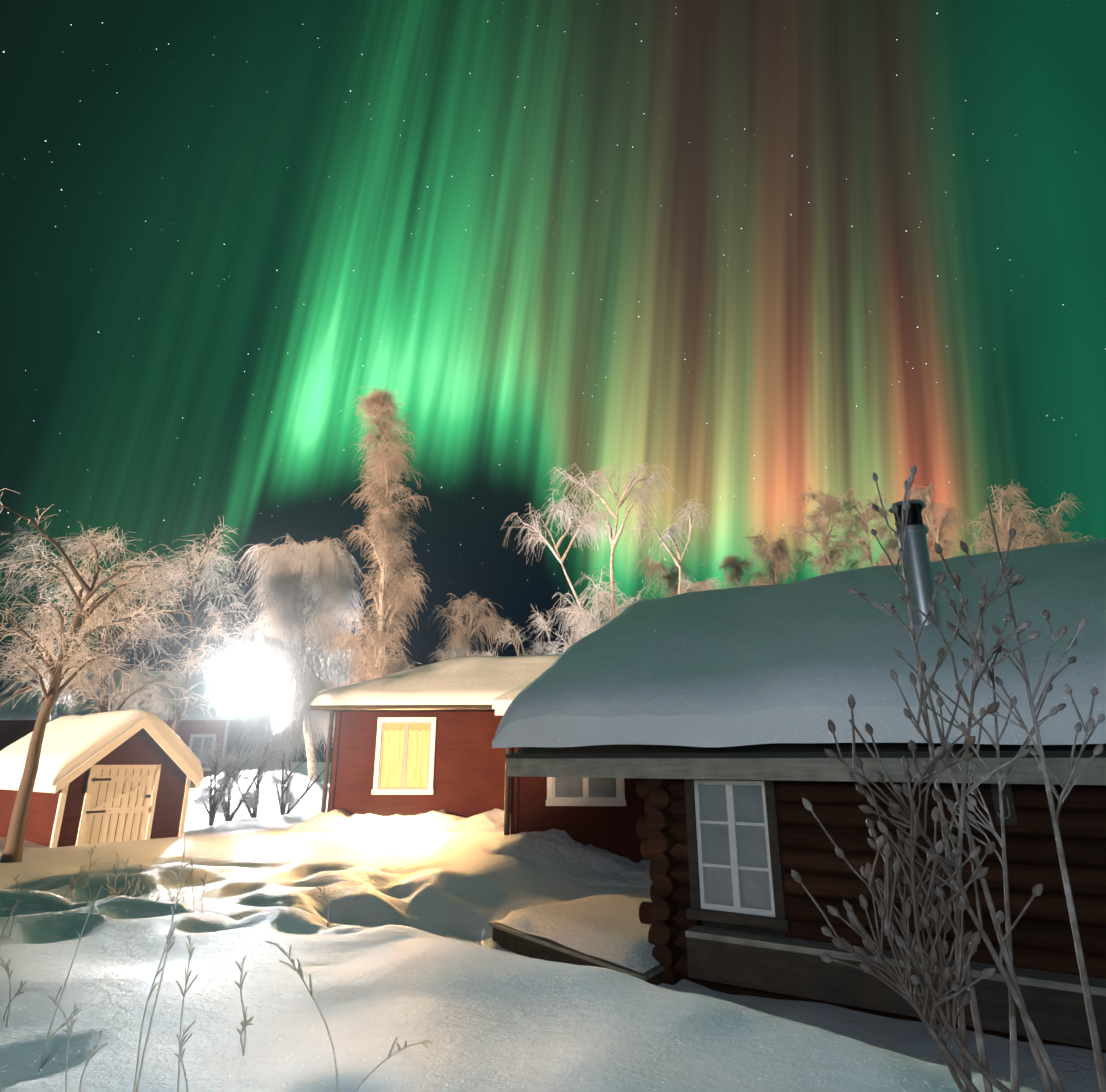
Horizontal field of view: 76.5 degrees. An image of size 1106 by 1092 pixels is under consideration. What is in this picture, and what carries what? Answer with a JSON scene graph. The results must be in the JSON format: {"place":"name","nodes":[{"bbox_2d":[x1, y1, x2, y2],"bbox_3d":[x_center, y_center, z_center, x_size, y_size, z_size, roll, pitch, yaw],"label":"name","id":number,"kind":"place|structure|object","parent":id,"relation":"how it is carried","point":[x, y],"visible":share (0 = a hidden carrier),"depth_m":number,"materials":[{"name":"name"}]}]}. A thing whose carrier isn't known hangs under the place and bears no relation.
{"place":"outdoors","nodes":[
{"label":"outdoors","id":0,"kind":"place"},
{"bbox_2d":[0,662,98,697],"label":"snowy roof","id":1,"kind":"structure","parent":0,"point":[6,692],"depth_m":35.19,"materials":[{"name":"white snow"}]},
{"bbox_2d":[0,709,202,785],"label":"snowy roof","id":2,"kind":"structure","parent":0,"point":[70,743],"depth_m":12.66,"materials":[{"name":"white snow"}]},
{"bbox_2d":[0,671,277,722],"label":"snowy roof","id":3,"kind":"structure","parent":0,"point":[25,706],"depth_m":30.75,"materials":[{"name":"white snow"}]},
{"bbox_2d":[0,839,483,1091],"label":"frosted grass","id":4,"kind":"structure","parent":0,"point":[183,1041],"depth_m":2.32,"materials":[{"name":"beige plant"}]},
{"bbox_2d":[308,654,560,712],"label":"snowy roof","id":5,"kind":"structure","parent":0,"point":[497,682],"depth_m":14.32,"materials":[{"name":"white snow"}]},
{"bbox_2d":[0,0,1105,761],"bbox_3d":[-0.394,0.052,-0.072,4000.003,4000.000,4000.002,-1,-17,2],"label":"sky","id":6,"kind":"structure","parent":0,"point":[740,270],"depth_m":1697.57,"materials":[{"name":"green"}]},
{"bbox_2d":[0,762,1105,1091],"bbox_3d":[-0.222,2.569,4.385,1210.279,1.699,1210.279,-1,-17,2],"label":"snow ground","id":7,"kind":"structure","parent":0,"point":[390,952],"depth_m":3.25,"materials":[{"name":"white snow"}]},
{"bbox_2d":[0,672,67,698],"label":"farmhouse gable","id":8,"kind":"structure","parent":7,"relation":"on","point":[11,692],"depth_m":35.37,"materials":[{"name":"red wood"}]},
{"bbox_2d":[0,519,112,722],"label":"birch","id":9,"kind":"object","parent":7,"relation":"on","point":[45,602],"visible":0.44,"depth_m":22.57,"materials":[{"name":"frosted twig"},{"name":"dark bark"}]},
{"bbox_2d":[0,488,198,862],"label":"leaning birch","id":10,"kind":"object","parent":7,"relation":"on","point":[13,851],"visible":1,"depth_m":10.60,"materials":[{"name":"frosted twig"},{"name":"dark bark"}]},
{"bbox_2d":[0,718,200,847],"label":"shed","id":11,"kind":"structure","parent":7,"relation":"on","point":[139,780],"depth_m":12.30,"materials":[{"name":"red wood"}]},
{"bbox_2d":[6,524,211,718],"bbox_3d":[-10.814,2.913,17.720,4.542,7.764,4.204,-1,-17,2],"label":"birch","id":12,"kind":"object","parent":7,"relation":"on","point":[102,701],"visible":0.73,"depth_m":17.86,"materials":[{"name":"frosted twig"},{"name":"dark bark"}]},
{"bbox_2d":[0,720,263,777],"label":"farmhouse wing","id":13,"kind":"structure","parent":7,"relation":"on","point":[193,734],"depth_m":29.81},
{"bbox_2d":[108,516,287,734],"bbox_3d":[-9.877,3.189,19.152,4.553,7.986,4.132,-1,-17,2],"label":"birch","id":14,"kind":"object","parent":7,"relation":"on","point":[203,565],"visible":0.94,"depth_m":19.21,"materials":[{"name":"white plant"}]},
{"bbox_2d":[187,740,255,825],"bbox_3d":[-7.333,5.223,15.379,1.468,1.916,1.345,-1,-17,2],"label":"yard shrub","id":15,"kind":"object","parent":7,"relation":"on","point":[215,805],"visible":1,"depth_m":15.28,"materials":[{"name":"grey plant"}]},
{"bbox_2d":[198,632,271,693],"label":"birch","id":16,"kind":"object","parent":7,"relation":"on","point":[225,670],"visible":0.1,"depth_m":42.08,"materials":[{"name":"white plant"}]},
{"bbox_2d":[203,746,280,820],"bbox_3d":[-7.240,5.613,16.347,1.589,2.025,1.375,-1,-17,2],"label":"yard shrub","id":17,"kind":"object","parent":7,"relation":"on","point":[240,800],"visible":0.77,"depth_m":16.33,"materials":[{"name":"grey plant"}]},
{"bbox_2d":[239,679,252,766],"bbox_3d":[-12.603,7.769,28.374,0.440,4.773,0.695,-1,-17,2],"label":"yard floodlight","id":18,"kind":"object","parent":7,"relation":"on","point":[246,681],"visible":0.62,"depth_m":28.72,"materials":[{"name":"metal"}]},
{"bbox_2d":[216,730,293,817],"bbox_3d":[-7.196,5.585,17.114,1.656,2.206,1.604,-1,-17,2],"label":"yard shrub","id":19,"kind":"object","parent":7,"relation":"on","point":[257,785],"visible":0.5,"depth_m":17.21,"materials":[{"name":"grey plant"}]},
{"bbox_2d":[221,627,294,704],"bbox_3d":[-15.145,8.257,35.678,5.169,7.934,4.606,-1,-17,2],"label":"birch","id":20,"kind":"object","parent":7,"relation":"on","point":[244,692],"visible":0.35,"depth_m":35.64,"materials":[{"name":"white plant"}]},
{"bbox_2d":[232,677,326,773],"bbox_3d":[-11.115,7.915,29.274,3.784,5.049,4.066,-6,-18,20],"label":"birch","id":21,"kind":"object","parent":7,"relation":"on","point":[260,716],"visible":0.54,"depth_m":28.80,"materials":[{"name":"white plant"}]},
{"bbox_2d":[221,533,367,782],"bbox_3d":[-8.772,3.661,23.986,5.072,8.486,4.743,-1,-17,2],"label":"weeping birch","id":22,"kind":"object","parent":7,"relation":"on","point":[311,560],"visible":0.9,"depth_m":23.73,"materials":[{"name":"white plant"}]},
{"bbox_2d":[264,737,330,814],"bbox_3d":[-6.813,5.931,17.968,1.716,2.068,2.163,-1,-17,2],"label":"yard shrub","id":23,"kind":"object","parent":7,"relation":"on","point":[285,790],"visible":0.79,"depth_m":17.99,"materials":[{"name":"grey plant"}]},
{"bbox_2d":[299,643,368,747],"bbox_3d":[-11.233,9.306,39.001,6.177,7.895,5.156,-10,-19,28],"label":"birch","id":24,"kind":"object","parent":7,"relation":"on","point":[342,665],"visible":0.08,"depth_m":39.16,"materials":[{"name":"white plant"}]},
{"bbox_2d":[320,385,431,688],"bbox_3d":[-5.189,0.834,20.804,3.274,13.300,3.470,-1,-17,2],"label":"tall birch","id":25,"kind":"object","parent":7,"relation":"on","point":[374,661],"visible":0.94,"depth_m":20.59,"materials":[{"name":"beige plant"}]},
{"bbox_2d":[286,808,510,832],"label":"snow bank","id":26,"kind":"structure","parent":7,"relation":"on","point":[344,821],"depth_m":12.79,"materials":[{"name":"white snow"}]},
{"bbox_2d":[427,592,509,660],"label":"birch","id":27,"kind":"object","parent":7,"relation":"on","point":[483,621],"visible":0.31,"depth_m":41.86,"materials":[{"name":"brown plant"}]},
{"bbox_2d":[309,705,645,862],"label":"red cottage","id":28,"kind":"structure","parent":7,"relation":"on","point":[404,759],"depth_m":13.70,"materials":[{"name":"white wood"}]},
{"bbox_2d":[475,644,497,655],"bbox_3d":[-1.827,5.458,21.417,3.714,4.948,2.147,5,-18,-17],"label":"shrub","id":29,"kind":"object","parent":7,"relation":"on","point":[484,654],"visible":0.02,"depth_m":22.00,"materials":[{"name":"white plant"}]},
{"bbox_2d":[428,622,551,661],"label":"trees","id":30,"kind":"object","parent":7,"relation":"on","point":[513,639],"visible":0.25,"depth_m":21.06,"materials":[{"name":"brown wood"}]},
{"bbox_2d":[496,605,563,655],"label":"tree","id":31,"kind":"object","parent":7,"relation":"on","point":[544,626],"visible":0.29,"depth_m":22.27,"materials":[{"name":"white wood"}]},
{"bbox_2d":[481,829,652,887],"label":"snow bank","id":32,"kind":"structure","parent":7,"relation":"on","point":[563,852],"depth_m":10.40,"materials":[{"name":"white snow"}]},
{"bbox_2d":[489,921,664,985],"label":"porch deck","id":33,"kind":"structure","parent":7,"relation":"on","point":[513,940],"depth_m":6.40,"materials":[{"name":"brown wood"}]},
{"bbox_2d":[565,622,597,646],"bbox_3d":[0.767,5.031,20.884,2.398,5.441,2.937,-9,-19,28],"label":"shrub","id":34,"kind":"object","parent":7,"relation":"on","point":[578,634],"visible":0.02,"depth_m":21.12,"materials":[{"name":"white plant"}]},
{"bbox_2d":[501,460,728,654],"bbox_3d":[2.140,2.505,23.976,8.040,12.136,5.882,-1,-17,2],"label":"birch","id":35,"kind":"object","parent":7,"relation":"on","point":[614,539],"visible":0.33,"depth_m":25.00,"materials":[{"name":"beige plant"}]},
{"bbox_2d":[630,555,696,597],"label":"birch","id":36,"kind":"object","parent":7,"relation":"on","point":[665,576],"visible":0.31,"depth_m":44.72,"materials":[{"name":"brown plant"}]},
{"bbox_2d":[687,579,719,591],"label":"bush","id":37,"kind":"object","parent":7,"relation":"on","point":[700,586],"visible":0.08,"depth_m":43.02,"materials":[{"name":"brown plant"}]},
{"bbox_2d":[715,548,770,588],"bbox_3d":[10.564,6.219,37.540,3.281,12.905,2.975,-1,-17,2],"label":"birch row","id":38,"kind":"object","parent":7,"relation":"on","point":[732,562],"visible":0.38,"depth_m":38.63,"materials":[{"name":"brown plant"}]},
{"bbox_2d":[742,523,800,585],"bbox_3d":[10.562,4.833,32.575,2.801,12.673,3.016,-7,-18,23],"label":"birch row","id":39,"kind":"object","parent":7,"relation":"on","point":[775,554],"visible":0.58,"depth_m":33.47,"materials":[{"name":"brown plant"}]},
{"bbox_2d":[505,743,1105,1052],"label":"log cabin","id":40,"kind":"object","parent":7,"relation":"on","point":[731,837],"visible":0.6,"depth_m":5.22,"materials":[{"name":"brown wood"}]},
{"bbox_2d":[492,538,1105,747],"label":"snowy roof","id":41,"kind":"structure","parent":40,"relation":"on","point":[801,661],"depth_m":5.77,"materials":[{"name":"white snow"}]},
{"bbox_2d":[889,499,939,624],"bbox_3d":[3.003,0.479,5.710,0.286,1.730,0.286,-11,-20,32],"label":"stove pipe","id":42,"kind":"object","parent":40,"relation":"on","point":[920,577],"visible":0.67,"depth_m":5.73,"materials":[{"name":"metal"}]},
{"bbox_2d":[782,481,855,576],"bbox_3d":[13.574,3.845,33.868,3.939,15.337,3.872,-1,-17,2],"label":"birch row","id":43,"kind":"object","parent":7,"relation":"on","point":[830,507],"visible":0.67,"depth_m":35.18,"materials":[{"name":"plant"}]},
{"bbox_2d":[839,489,900,570],"bbox_3d":[16.807,4.228,35.359,3.079,15.464,3.580,-1,-17,2],"label":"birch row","id":44,"kind":"object","parent":7,"relation":"on","point":[861,519],"visible":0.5,"depth_m":36.93,"materials":[{"name":"brown plant"}]},
{"bbox_2d":[869,521,900,564],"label":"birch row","id":45,"kind":"object","parent":7,"relation":"on","point":[893,545],"visible":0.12,"depth_m":41.45,"materials":[{"name":"brown plant"}]},
{"bbox_2d":[903,482,965,561],"bbox_3d":[18.994,3.976,33.694,3.000,14.950,3.830,-14,-22,38],"label":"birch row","id":46,"kind":"object","parent":7,"relation":"on","point":[937,532],"visible":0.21,"depth_m":34.81,"materials":[{"name":"brown plant"}]},
{"bbox_2d":[791,465,1105,1091],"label":"shrub","id":47,"kind":"object","parent":7,"relation":"on","point":[931,959],"visible":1,"depth_m":1.46,"materials":[{"name":"plant"}]},
{"bbox_2d":[961,479,1054,553],"bbox_3d":[21.812,3.875,32.640,4.000,14.569,4.382,-10,-20,29],"label":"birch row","id":48,"kind":"object","parent":7,"relation":"on","point":[1004,525],"visible":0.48,"depth_m":33.45,"materials":[{"name":"brown plant"}]},
{"bbox_2d":[1032,493,1092,545],"bbox_3d":[25.509,4.278,34.009,3.426,14.560,3.665,-8,-19,25],"label":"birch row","id":49,"kind":"object","parent":7,"relation":"on","point":[1060,536],"visible":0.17,"depth_m":35.27,"materials":[{"name":"brown plant"}]},
{"bbox_2d":[495,894,659,973],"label":"porch snow","id":50,"kind":"structure","parent":0,"point":[612,928],"depth_m":6.54,"materials":[{"name":"white snow"}]}
]}

